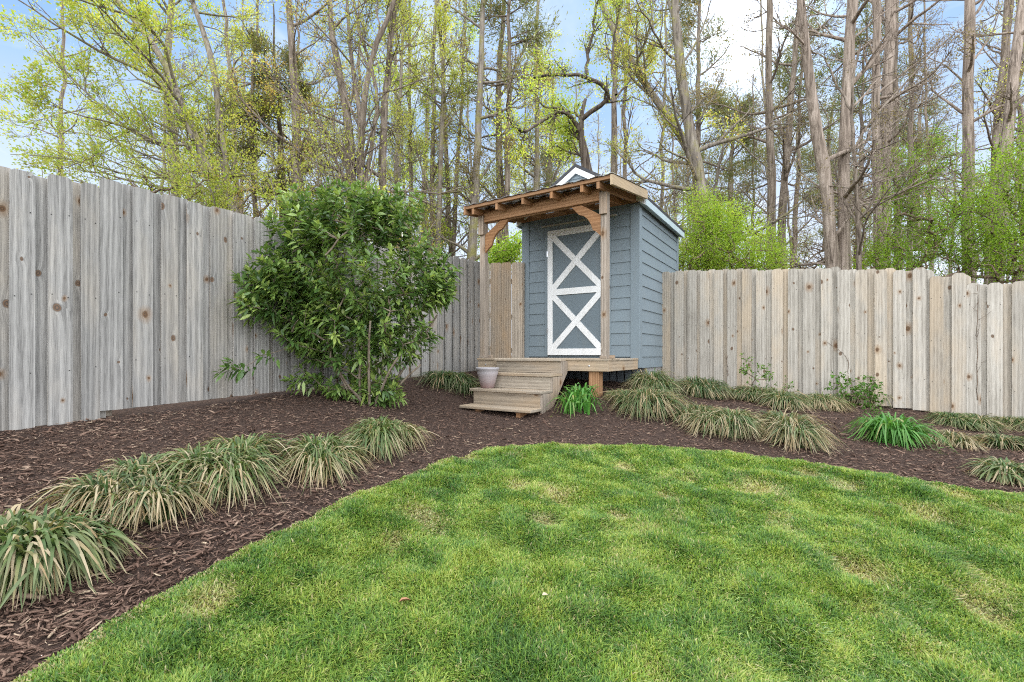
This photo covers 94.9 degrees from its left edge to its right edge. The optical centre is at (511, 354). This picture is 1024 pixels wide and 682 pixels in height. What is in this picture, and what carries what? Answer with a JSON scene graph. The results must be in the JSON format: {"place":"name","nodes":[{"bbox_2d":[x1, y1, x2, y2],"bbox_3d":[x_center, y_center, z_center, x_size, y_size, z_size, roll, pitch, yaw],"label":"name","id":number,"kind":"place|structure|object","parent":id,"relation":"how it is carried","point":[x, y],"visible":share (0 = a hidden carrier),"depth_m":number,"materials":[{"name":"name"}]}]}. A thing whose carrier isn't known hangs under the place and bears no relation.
{"place":"outdoors","nodes":[
{"label":"outdoors","id":0,"kind":"place"},
{"bbox_2d":[0,355,1023,681],"bbox_3d":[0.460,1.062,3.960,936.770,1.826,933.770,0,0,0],"label":"ground","id":1,"kind":"structure","parent":0,"point":[436,399],"depth_m":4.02,"materials":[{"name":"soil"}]},
{"bbox_2d":[0,0,129,176],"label":"forest tree","id":2,"kind":"object","parent":1,"relation":"on","point":[64,83],"visible":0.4,"depth_m":18.33,"materials":[{"name":"green plant"}]},
{"bbox_2d":[0,503,160,610],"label":"grass clump","id":3,"kind":"object","parent":1,"relation":"on","point":[34,554],"visible":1,"depth_m":1.89,"materials":[{"name":"green plant"}]},
{"bbox_2d":[20,451,225,533],"bbox_3d":[-2.008,0.721,2.548,0.955,0.308,0.906,0,0,0],"label":"grass clump","id":4,"kind":"object","parent":1,"relation":"on","point":[117,491],"visible":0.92,"depth_m":2.39,"materials":[{"name":"green plant"}]},
{"bbox_2d":[56,134,227,201],"bbox_3d":[-7.420,-2.091,9.493,3.284,4.729,1.702,0,0,0],"label":"yellow shrub","id":5,"kind":"object","parent":1,"relation":"on","point":[148,183],"visible":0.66,"depth_m":9.39,"materials":[{"name":"green plant"}]},
{"bbox_2d":[43,0,245,206],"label":"tree","id":6,"kind":"object","parent":1,"relation":"on","point":[169,41],"visible":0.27,"depth_m":12.50,"materials":[{"name":"green plant"}]},
{"bbox_2d":[118,0,211,194],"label":"forest tree","id":7,"kind":"object","parent":1,"relation":"on","point":[161,183],"visible":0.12,"depth_m":18.17,"materials":[{"name":"green plant"}]},
{"bbox_2d":[122,40,212,190],"bbox_3d":[-15.203,-6.760,21.202,3.672,15.084,4.260,0,0,-41],"label":"forest tree","id":8,"kind":"object","parent":1,"relation":"on","point":[182,84],"visible":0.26,"depth_m":21.21,"materials":[{"name":"green plant"}]},
{"bbox_2d":[0,0,337,221],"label":"tree","id":9,"kind":"object","parent":1,"relation":"on","point":[142,11],"visible":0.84,"depth_m":10.00,"materials":[{"name":"green plant"}]},
{"bbox_2d":[135,431,304,516],"bbox_3d":[-1.781,0.691,2.976,1.016,0.340,1.271,0,0,0],"label":"grass clump","id":10,"kind":"object","parent":1,"relation":"on","point":[233,466],"visible":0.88,"depth_m":2.75,"materials":[{"name":"green plant"}]},
{"bbox_2d":[172,0,271,211],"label":"forest tree","id":11,"kind":"object","parent":1,"relation":"on","point":[226,29],"visible":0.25,"depth_m":18.69,"materials":[{"name":"green plant"}]},
{"bbox_2d":[141,0,333,221],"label":"tree","id":12,"kind":"object","parent":1,"relation":"on","point":[218,110],"visible":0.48,"depth_m":11.89,"materials":[{"name":"green plant"}]},
{"bbox_2d":[0,166,479,430],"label":"board fence","id":13,"kind":"object","parent":1,"relation":"on","point":[115,295],"visible":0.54,"depth_m":3.91,"materials":[{"name":"grey wood"}]},
{"bbox_2d":[189,0,291,216],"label":"tree","id":14,"kind":"object","parent":1,"relation":"on","point":[254,104],"visible":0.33,"depth_m":12.98,"materials":[{"name":"green plant"}]},
{"bbox_2d":[224,0,277,213],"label":"forest tree","id":15,"kind":"object","parent":1,"relation":"on","point":[242,181],"visible":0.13,"depth_m":25.66,"materials":[{"name":"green plant"}]},
{"bbox_2d":[211,4,344,223],"bbox_3d":[-6.662,-5.168,14.087,3.806,10.980,4.543,0,0,-23],"label":"tree","id":16,"kind":"object","parent":1,"relation":"on","point":[260,47],"visible":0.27,"depth_m":13.51,"materials":[{"name":"green plant"}]},
{"bbox_2d":[254,0,338,173],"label":"forest tree","id":17,"kind":"object","parent":1,"relation":"on","point":[296,7],"visible":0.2,"depth_m":20.24,"materials":[{"name":"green plant"}]},
{"bbox_2d":[183,0,443,253],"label":"tree","id":18,"kind":"object","parent":1,"relation":"on","point":[293,54],"visible":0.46,"depth_m":12.05,"materials":[{"name":"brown plant"}]},
{"bbox_2d":[269,432,378,490],"bbox_3d":[-1.316,0.708,3.263,0.818,0.294,0.993,0,0,0],"label":"grass clump","id":19,"kind":"object","parent":1,"relation":"on","point":[319,460],"visible":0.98,"depth_m":3.13,"materials":[{"name":"green plant"}]},
{"bbox_2d":[213,177,463,408],"bbox_3d":[-1.649,-0.610,4.830,1.636,2.616,2.227,0,0,34],"label":"evergreen bush","id":20,"kind":"object","parent":1,"relation":"on","point":[310,288],"visible":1,"depth_m":4.89,"materials":[{"name":"green plant"}]},
{"bbox_2d":[263,0,438,250],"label":"tree","id":21,"kind":"object","parent":1,"relation":"on","point":[391,29],"visible":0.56,"depth_m":12.01,"materials":[{"name":"green plant"}]},
{"bbox_2d":[311,0,392,243],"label":"forest tree","id":22,"kind":"object","parent":1,"relation":"on","point":[325,79],"visible":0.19,"depth_m":21.67,"materials":[{"name":"green plant"}]},
{"bbox_2d":[236,0,482,251],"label":"tree","id":23,"kind":"object","parent":1,"relation":"on","point":[361,123],"visible":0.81,"depth_m":11.32,"materials":[{"name":"brown plant"}]},
{"bbox_2d":[312,0,447,248],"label":"tree","id":24,"kind":"object","parent":1,"relation":"on","point":[399,94],"visible":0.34,"depth_m":15.17,"materials":[{"name":"green plant"}]},
{"bbox_2d":[338,414,439,463],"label":"grass clump","id":25,"kind":"object","parent":1,"relation":"on","point":[381,436],"visible":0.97,"depth_m":3.71,"materials":[{"name":"green plant"}]},
{"bbox_2d":[340,0,458,251],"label":"tree","id":26,"kind":"object","parent":1,"relation":"on","point":[409,140],"visible":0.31,"depth_m":16.08,"materials":[{"name":"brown plant"}]},
{"bbox_2d":[386,99,429,233],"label":"forest tree","id":27,"kind":"object","parent":1,"relation":"on","point":[391,155],"visible":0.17,"depth_m":30.28,"materials":[{"name":"brown plant"}]},
{"bbox_2d":[367,3,452,249],"bbox_3d":[-4.691,-8.093,18.824,4.636,17.854,3.997,0,0,11],"label":"forest tree","id":28,"kind":"object","parent":1,"relation":"on","point":[400,161],"visible":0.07,"depth_m":18.87,"materials":[{"name":"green plant"}]},
{"bbox_2d":[386,62,458,247],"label":"pine tree","id":29,"kind":"object","parent":1,"relation":"on","point":[437,154],"visible":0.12,"depth_m":27.81,"materials":[{"name":"plant"}]},
{"bbox_2d":[384,0,492,253],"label":"forest tree","id":30,"kind":"object","parent":1,"relation":"on","point":[447,165],"visible":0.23,"depth_m":17.64,"materials":[{"name":"brown plant"}]},
{"bbox_2d":[398,0,491,254],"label":"tree","id":31,"kind":"object","parent":1,"relation":"on","point":[446,18],"visible":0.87,"depth_m":14.43,"materials":[{"name":"green plant"}]},
{"bbox_2d":[410,369,480,397],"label":"grass clump","id":32,"kind":"object","parent":1,"relation":"on","point":[461,382],"visible":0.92,"depth_m":6.75,"materials":[{"name":"green plant"}]},
{"bbox_2d":[415,0,476,256],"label":"forest tree","id":33,"kind":"object","parent":1,"relation":"on","point":[433,152],"visible":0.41,"depth_m":16.08,"materials":[{"name":"brown plant"}]},
{"bbox_2d":[400,0,496,258],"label":"tree","id":34,"kind":"object","parent":1,"relation":"on","point":[453,232],"visible":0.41,"depth_m":16.94,"materials":[{"name":"green plant"}]},
{"bbox_2d":[445,0,494,249],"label":"forest tree","id":35,"kind":"object","parent":1,"relation":"on","point":[467,114],"visible":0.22,"depth_m":23.14,"materials":[{"name":"brown plant"}]},
{"bbox_2d":[419,4,537,247],"bbox_3d":[-0.707,-9.157,16.075,3.509,19.064,4.029,0,0,37],"label":"tree","id":36,"kind":"object","parent":1,"relation":"on","point":[498,182],"visible":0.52,"depth_m":15.98,"materials":[{"name":"green plant"}]},
{"bbox_2d":[413,0,567,261],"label":"tree","id":37,"kind":"object","parent":1,"relation":"on","point":[475,178],"visible":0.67,"depth_m":14.29,"materials":[{"name":"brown plant"}]},
{"bbox_2d":[476,229,521,270],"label":"shrub","id":38,"kind":"object","parent":1,"relation":"on","point":[512,251],"visible":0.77,"depth_m":10.86,"materials":[{"name":"green plant"}]},
{"bbox_2d":[437,0,567,253],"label":"forest tree","id":39,"kind":"object","parent":1,"relation":"on","point":[538,34],"visible":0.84,"depth_m":14.78,"materials":[{"name":"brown plant"}]},
{"bbox_2d":[488,262,525,372],"bbox_3d":[-0.154,-0.538,8.206,0.824,2.121,0.186,0,0,13],"label":"board fence","id":40,"kind":"object","parent":1,"relation":"on","point":[500,315],"visible":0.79,"depth_m":8.10,"materials":[{"name":"brown wood"}]},
{"bbox_2d":[505,39,559,258],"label":"forest tree","id":41,"kind":"object","parent":1,"relation":"on","point":[524,161],"visible":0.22,"depth_m":19.22,"materials":[{"name":"green plant"}]},
{"bbox_2d":[480,0,596,228],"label":"tree","id":42,"kind":"object","parent":1,"relation":"on","point":[536,165],"visible":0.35,"depth_m":16.94,"materials":[{"name":"green plant"}]},
{"bbox_2d":[511,38,568,258],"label":"forest tree","id":43,"kind":"object","parent":1,"relation":"on","point":[541,133],"visible":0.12,"depth_m":21.55,"materials":[{"name":"green plant"}]},
{"bbox_2d":[514,60,588,192],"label":"pine tree","id":44,"kind":"object","parent":1,"relation":"on","point":[542,156],"visible":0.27,"depth_m":25.91,"materials":[{"name":"plant"}]},
{"bbox_2d":[478,0,655,171],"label":"gnarled tree","id":45,"kind":"object","parent":1,"relation":"on","point":[574,129],"visible":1,"depth_m":10.30,"materials":[{"name":"green plant"}]},
{"bbox_2d":[459,164,684,417],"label":"garden shed","id":46,"kind":"structure","parent":1,"relation":"on","point":[600,254],"depth_m":7.16,"materials":[{"name":"blue paint"}]},
{"bbox_2d":[476,367,498,387],"bbox_3d":[-0.329,0.309,6.323,0.322,0.275,0.322,0,0,0],"label":"flower pot","id":47,"kind":"object","parent":46,"relation":"on","point":[487,376],"visible":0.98,"depth_m":6.22,"materials":[{"name":"ceramic"}]},
{"bbox_2d":[547,225,600,354],"bbox_3d":[1.024,-1.018,7.527,1.036,2.045,0.056,0,0,33],"label":"door","id":48,"kind":"structure","parent":46,"relation":"in","point":[574,253],"depth_m":7.53,"materials":[{"name":"grey paint"}]},
{"bbox_2d":[546,382,610,416],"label":"daylily plant","id":49,"kind":"object","parent":1,"relation":"on","point":[577,398],"visible":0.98,"depth_m":5.62,"materials":[{"name":"green plant"}]},
{"bbox_2d":[590,0,673,185],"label":"tree","id":50,"kind":"object","parent":1,"relation":"on","point":[613,140],"visible":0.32,"depth_m":15.07,"materials":[{"name":"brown plant"}]},
{"bbox_2d":[599,0,693,237],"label":"forest tree","id":51,"kind":"object","parent":1,"relation":"on","point":[624,127],"visible":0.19,"depth_m":15.64,"materials":[{"name":"brown plant"}]},
{"bbox_2d":[600,385,702,423],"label":"grass clump","id":52,"kind":"object","parent":1,"relation":"on","point":[644,403],"visible":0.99,"depth_m":5.32,"materials":[{"name":"green plant"}]},
{"bbox_2d":[619,368,691,396],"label":"grass clump","id":53,"kind":"object","parent":1,"relation":"on","point":[658,379],"visible":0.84,"depth_m":6.35,"materials":[{"name":"green plant"}]},
{"bbox_2d":[609,0,716,243],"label":"forest tree","id":54,"kind":"object","parent":1,"relation":"on","point":[664,65],"visible":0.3,"depth_m":17.24,"materials":[{"name":"brown plant"}]},
{"bbox_2d":[579,0,749,260],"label":"tree","id":55,"kind":"object","parent":1,"relation":"on","point":[651,50],"visible":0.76,"depth_m":12.35,"materials":[{"name":"plant"}]},
{"bbox_2d":[644,92,702,270],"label":"forest tree","id":56,"kind":"object","parent":1,"relation":"on","point":[673,175],"visible":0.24,"depth_m":31.58,"materials":[{"name":"brown plant"}]},
{"bbox_2d":[665,146,704,269],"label":"forest tree","id":57,"kind":"object","parent":1,"relation":"on","point":[682,176],"visible":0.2,"depth_m":41.65,"materials":[{"name":"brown plant"}]},
{"bbox_2d":[667,401,721,422],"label":"grass clump","id":58,"kind":"object","parent":1,"relation":"on","point":[692,408],"visible":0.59,"depth_m":5.14,"materials":[{"name":"green plant"}]},
{"bbox_2d":[671,375,735,400],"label":"grass clump","id":59,"kind":"object","parent":1,"relation":"on","point":[699,387],"visible":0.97,"depth_m":6.31,"materials":[{"name":"green plant"}]},
{"bbox_2d":[647,0,761,262],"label":"tree","id":60,"kind":"object","parent":1,"relation":"on","point":[698,130],"visible":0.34,"depth_m":21.04,"materials":[{"name":"brown plant"}]},
{"bbox_2d":[670,406,770,441],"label":"grass clump","id":61,"kind":"object","parent":1,"relation":"on","point":[727,421],"visible":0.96,"depth_m":4.72,"materials":[{"name":"green plant"}]},
{"bbox_2d":[589,0,854,266],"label":"tree","id":62,"kind":"object","parent":1,"relation":"on","point":[693,150],"visible":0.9,"depth_m":11.50,"materials":[{"name":"brown plant"}]},
{"bbox_2d":[664,177,805,270],"bbox_3d":[4.494,-1.560,9.592,2.857,4.171,2.144,0,0,0],"label":"lime shrub","id":63,"kind":"object","parent":1,"relation":"on","point":[730,234],"visible":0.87,"depth_m":9.35,"materials":[{"name":"green plant"}]},
{"bbox_2d":[700,88,775,256],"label":"pine tree","id":64,"kind":"object","parent":1,"relation":"on","point":[745,140],"visible":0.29,"depth_m":23.81,"materials":[{"name":"green plant"}]},
{"bbox_2d":[739,353,774,390],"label":"seedling shrub","id":65,"kind":"object","parent":1,"relation":"on","point":[752,372],"visible":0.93,"depth_m":6.41,"materials":[{"name":"green plant"}]},
{"bbox_2d":[727,384,791,402],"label":"grass clump","id":66,"kind":"object","parent":1,"relation":"on","point":[742,392],"visible":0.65,"depth_m":6.36,"materials":[{"name":"green plant"}]},
{"bbox_2d":[731,62,789,267],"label":"forest tree","id":67,"kind":"object","parent":1,"relation":"on","point":[761,198],"visible":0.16,"depth_m":23.41,"materials":[{"name":"brown plant"}]},
{"bbox_2d":[696,0,830,266],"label":"pine tree","id":68,"kind":"object","parent":1,"relation":"on","point":[769,142],"visible":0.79,"depth_m":13.05,"materials":[{"name":"brown plant"}]},
{"bbox_2d":[731,0,810,236],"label":"forest tree","id":69,"kind":"object","parent":1,"relation":"on","point":[762,59],"visible":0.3,"depth_m":26.49,"materials":[{"name":"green plant"}]},
{"bbox_2d":[696,0,871,266],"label":"tree","id":70,"kind":"object","parent":1,"relation":"on","point":[788,148],"visible":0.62,"depth_m":14.09,"materials":[{"name":"brown plant"}]},
{"bbox_2d":[745,388,823,412],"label":"grass clump","id":71,"kind":"object","parent":1,"relation":"on","point":[779,400],"visible":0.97,"depth_m":5.94,"materials":[{"name":"green plant"}]},
{"bbox_2d":[756,56,817,265],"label":"forest tree","id":72,"kind":"object","parent":1,"relation":"on","point":[787,223],"visible":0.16,"depth_m":22.88,"materials":[{"name":"brown plant"}]},
{"bbox_2d":[751,405,848,455],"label":"grass clump","id":73,"kind":"object","parent":1,"relation":"on","point":[791,430],"visible":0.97,"depth_m":4.45,"materials":[{"name":"green plant"}]},
{"bbox_2d":[741,0,859,268],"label":"forest tree","id":74,"kind":"object","parent":1,"relation":"on","point":[785,83],"visible":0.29,"depth_m":19.33,"materials":[{"name":"brown plant"}]},
{"bbox_2d":[799,391,859,412],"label":"grass clump","id":75,"kind":"object","parent":1,"relation":"on","point":[831,402],"visible":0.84,"depth_m":6.00,"materials":[{"name":"green plant"}]},
{"bbox_2d":[787,90,872,268],"bbox_3d":[17.060,-9.232,25.771,4.917,11.069,4.495,0,0,0],"label":"pine tree","id":76,"kind":"object","parent":1,"relation":"on","point":[803,157],"visible":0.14,"depth_m":25.71,"materials":[{"name":"brown plant"}]},
{"bbox_2d":[746,0,918,269],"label":"tree","id":77,"kind":"object","parent":1,"relation":"on","point":[837,250],"visible":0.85,"depth_m":10.40,"materials":[{"name":"plant"}]},
{"bbox_2d":[775,208,895,268],"bbox_3d":[7.796,-1.572,11.471,3.147,4.287,1.861,0,0,0],"label":"twiggy shrub","id":78,"kind":"object","parent":1,"relation":"on","point":[807,267],"visible":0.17,"depth_m":11.42,"materials":[{"name":"green plant"}]},
{"bbox_2d":[662,267,1023,418],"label":"board fence","id":79,"kind":"object","parent":1,"relation":"on","point":[909,339],"visible":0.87,"depth_m":6.56,"materials":[{"name":"beige wood"}]},
{"bbox_2d":[819,18,871,268],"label":"forest tree","id":80,"kind":"object","parent":1,"relation":"on","point":[837,133],"visible":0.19,"depth_m":21.53,"materials":[{"name":"brown plant"}]},
{"bbox_2d":[824,371,886,409],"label":"shrub","id":81,"kind":"object","parent":1,"relation":"on","point":[866,391],"visible":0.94,"depth_m":6.28,"materials":[{"name":"green plant"}]},
{"bbox_2d":[795,0,924,264],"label":"forest tree","id":82,"kind":"object","parent":1,"relation":"on","point":[863,87],"visible":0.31,"depth_m":15.03,"materials":[{"name":"brown plant"}]},
{"bbox_2d":[762,2,1008,270],"bbox_3d":[8.284,-3.790,9.698,5.229,8.974,4.885,0,0,0],"label":"tree","id":83,"kind":"object","parent":1,"relation":"on","point":[857,217],"visible":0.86,"depth_m":9.70,"materials":[{"name":"brown plant"}]},
{"bbox_2d":[808,0,963,269],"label":"cedar tree","id":84,"kind":"object","parent":1,"relation":"on","point":[886,89],"visible":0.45,"depth_m":11.96,"materials":[{"name":"brown plant"}]},
{"bbox_2d":[840,410,955,453],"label":"daylily plant","id":85,"kind":"object","parent":1,"relation":"on","point":[898,431],"visible":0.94,"depth_m":4.49,"materials":[{"name":"green plant"}]},
{"bbox_2d":[854,89,959,257],"bbox_3d":[23.133,-10.528,27.056,5.385,10.571,5.086,0,0,0],"label":"pine tree","id":86,"kind":"object","parent":1,"relation":"on","point":[929,113],"visible":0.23,"depth_m":26.92,"materials":[{"name":"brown plant"}]},
{"bbox_2d":[865,2,961,271],"bbox_3d":[19.232,-9.103,22.125,5.052,19.828,3.604,0,0,-21],"label":"forest tree","id":87,"kind":"object","parent":1,"relation":"on","point":[925,107],"visible":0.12,"depth_m":22.46,"materials":[{"name":"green plant"}]},
{"bbox_2d":[834,0,993,269],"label":"tree","id":88,"kind":"object","parent":1,"relation":"on","point":[895,83],"visible":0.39,"depth_m":14.11,"materials":[{"name":"brown plant"}]},
{"bbox_2d":[844,119,1018,282],"bbox_3d":[8.891,-2.193,9.991,3.381,5.726,2.089,0,0,0],"label":"green thicket","id":89,"kind":"object","parent":1,"relation":"on","point":[937,244],"visible":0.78,"depth_m":9.81,"materials":[{"name":"green plant"}]},
{"bbox_2d":[863,0,1021,269],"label":"tree","id":90,"kind":"object","parent":1,"relation":"on","point":[911,139],"visible":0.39,"depth_m":16.08,"materials":[{"name":"brown plant"}]},
{"bbox_2d":[920,411,992,432],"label":"grass clump","id":91,"kind":"object","parent":1,"relation":"on","point":[951,419],"visible":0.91,"depth_m":5.36,"materials":[{"name":"green plant"}]},
{"bbox_2d":[893,0,1023,282],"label":"pine tree","id":92,"kind":"object","parent":1,"relation":"on","point":[970,13],"visible":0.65,"depth_m":11.60,"materials":[{"name":"brown plant"}]},
{"bbox_2d":[921,428,997,452],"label":"grass clump","id":93,"kind":"object","parent":1,"relation":"on","point":[962,441],"visible":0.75,"depth_m":4.50,"materials":[{"name":"green plant"}]},
{"bbox_2d":[916,0,1023,284],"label":"tree","id":94,"kind":"object","parent":1,"relation":"on","point":[995,130],"visible":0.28,"depth_m":13.12,"materials":[{"name":"brown plant"}]},
{"bbox_2d":[924,0,1021,247],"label":"forest tree","id":95,"kind":"object","parent":1,"relation":"on","point":[1009,35],"visible":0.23,"depth_m":17.78,"materials":[{"name":"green plant"}]},
{"bbox_2d":[932,0,1023,284],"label":"cedar tree","id":96,"kind":"object","parent":1,"relation":"on","point":[1012,86],"visible":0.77,"depth_m":10.64,"materials":[{"name":"brown plant"}]},
{"bbox_2d":[937,102,1023,283],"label":"green thicket","id":97,"kind":"object","parent":1,"relation":"on","point":[1014,258],"visible":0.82,"depth_m":9.56,"materials":[{"name":"green plant"}]},
{"bbox_2d":[942,0,1023,280],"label":"forest tree","id":98,"kind":"object","parent":1,"relation":"on","point":[1019,112],"visible":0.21,"depth_m":15.40,"materials":[{"name":"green plant"}]},
{"bbox_2d":[957,412,1016,433],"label":"grass clump","id":99,"kind":"object","parent":1,"relation":"on","point":[992,424],"visible":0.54,"depth_m":5.31,"materials":[{"name":"green plant"}]},
{"bbox_2d":[956,455,1023,489],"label":"grass clump","id":100,"kind":"object","parent":1,"relation":"on","point":[1003,471],"visible":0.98,"depth_m":3.57,"materials":[{"name":"green plant"}]},
{"bbox_2d":[972,433,1023,451],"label":"grass clump","id":101,"kind":"object","parent":1,"relation":"on","point":[1015,443],"visible":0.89,"depth_m":4.52,"materials":[{"name":"green plant"}]},
{"bbox_2d":[990,416,1023,431],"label":"grass clump","id":102,"kind":"object","parent":1,"relation":"on","point":[1016,423],"visible":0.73,"depth_m":5.38,"materials":[{"name":"green plant"}]},
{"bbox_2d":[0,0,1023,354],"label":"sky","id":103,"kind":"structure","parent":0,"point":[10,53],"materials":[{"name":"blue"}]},
{"bbox_2d":[10,442,1023,681],"bbox_3d":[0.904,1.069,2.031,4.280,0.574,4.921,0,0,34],"label":"grass","id":104,"kind":"structure","parent":0,"point":[709,568],"depth_m":2.13,"materials":[{"name":"green plant"}]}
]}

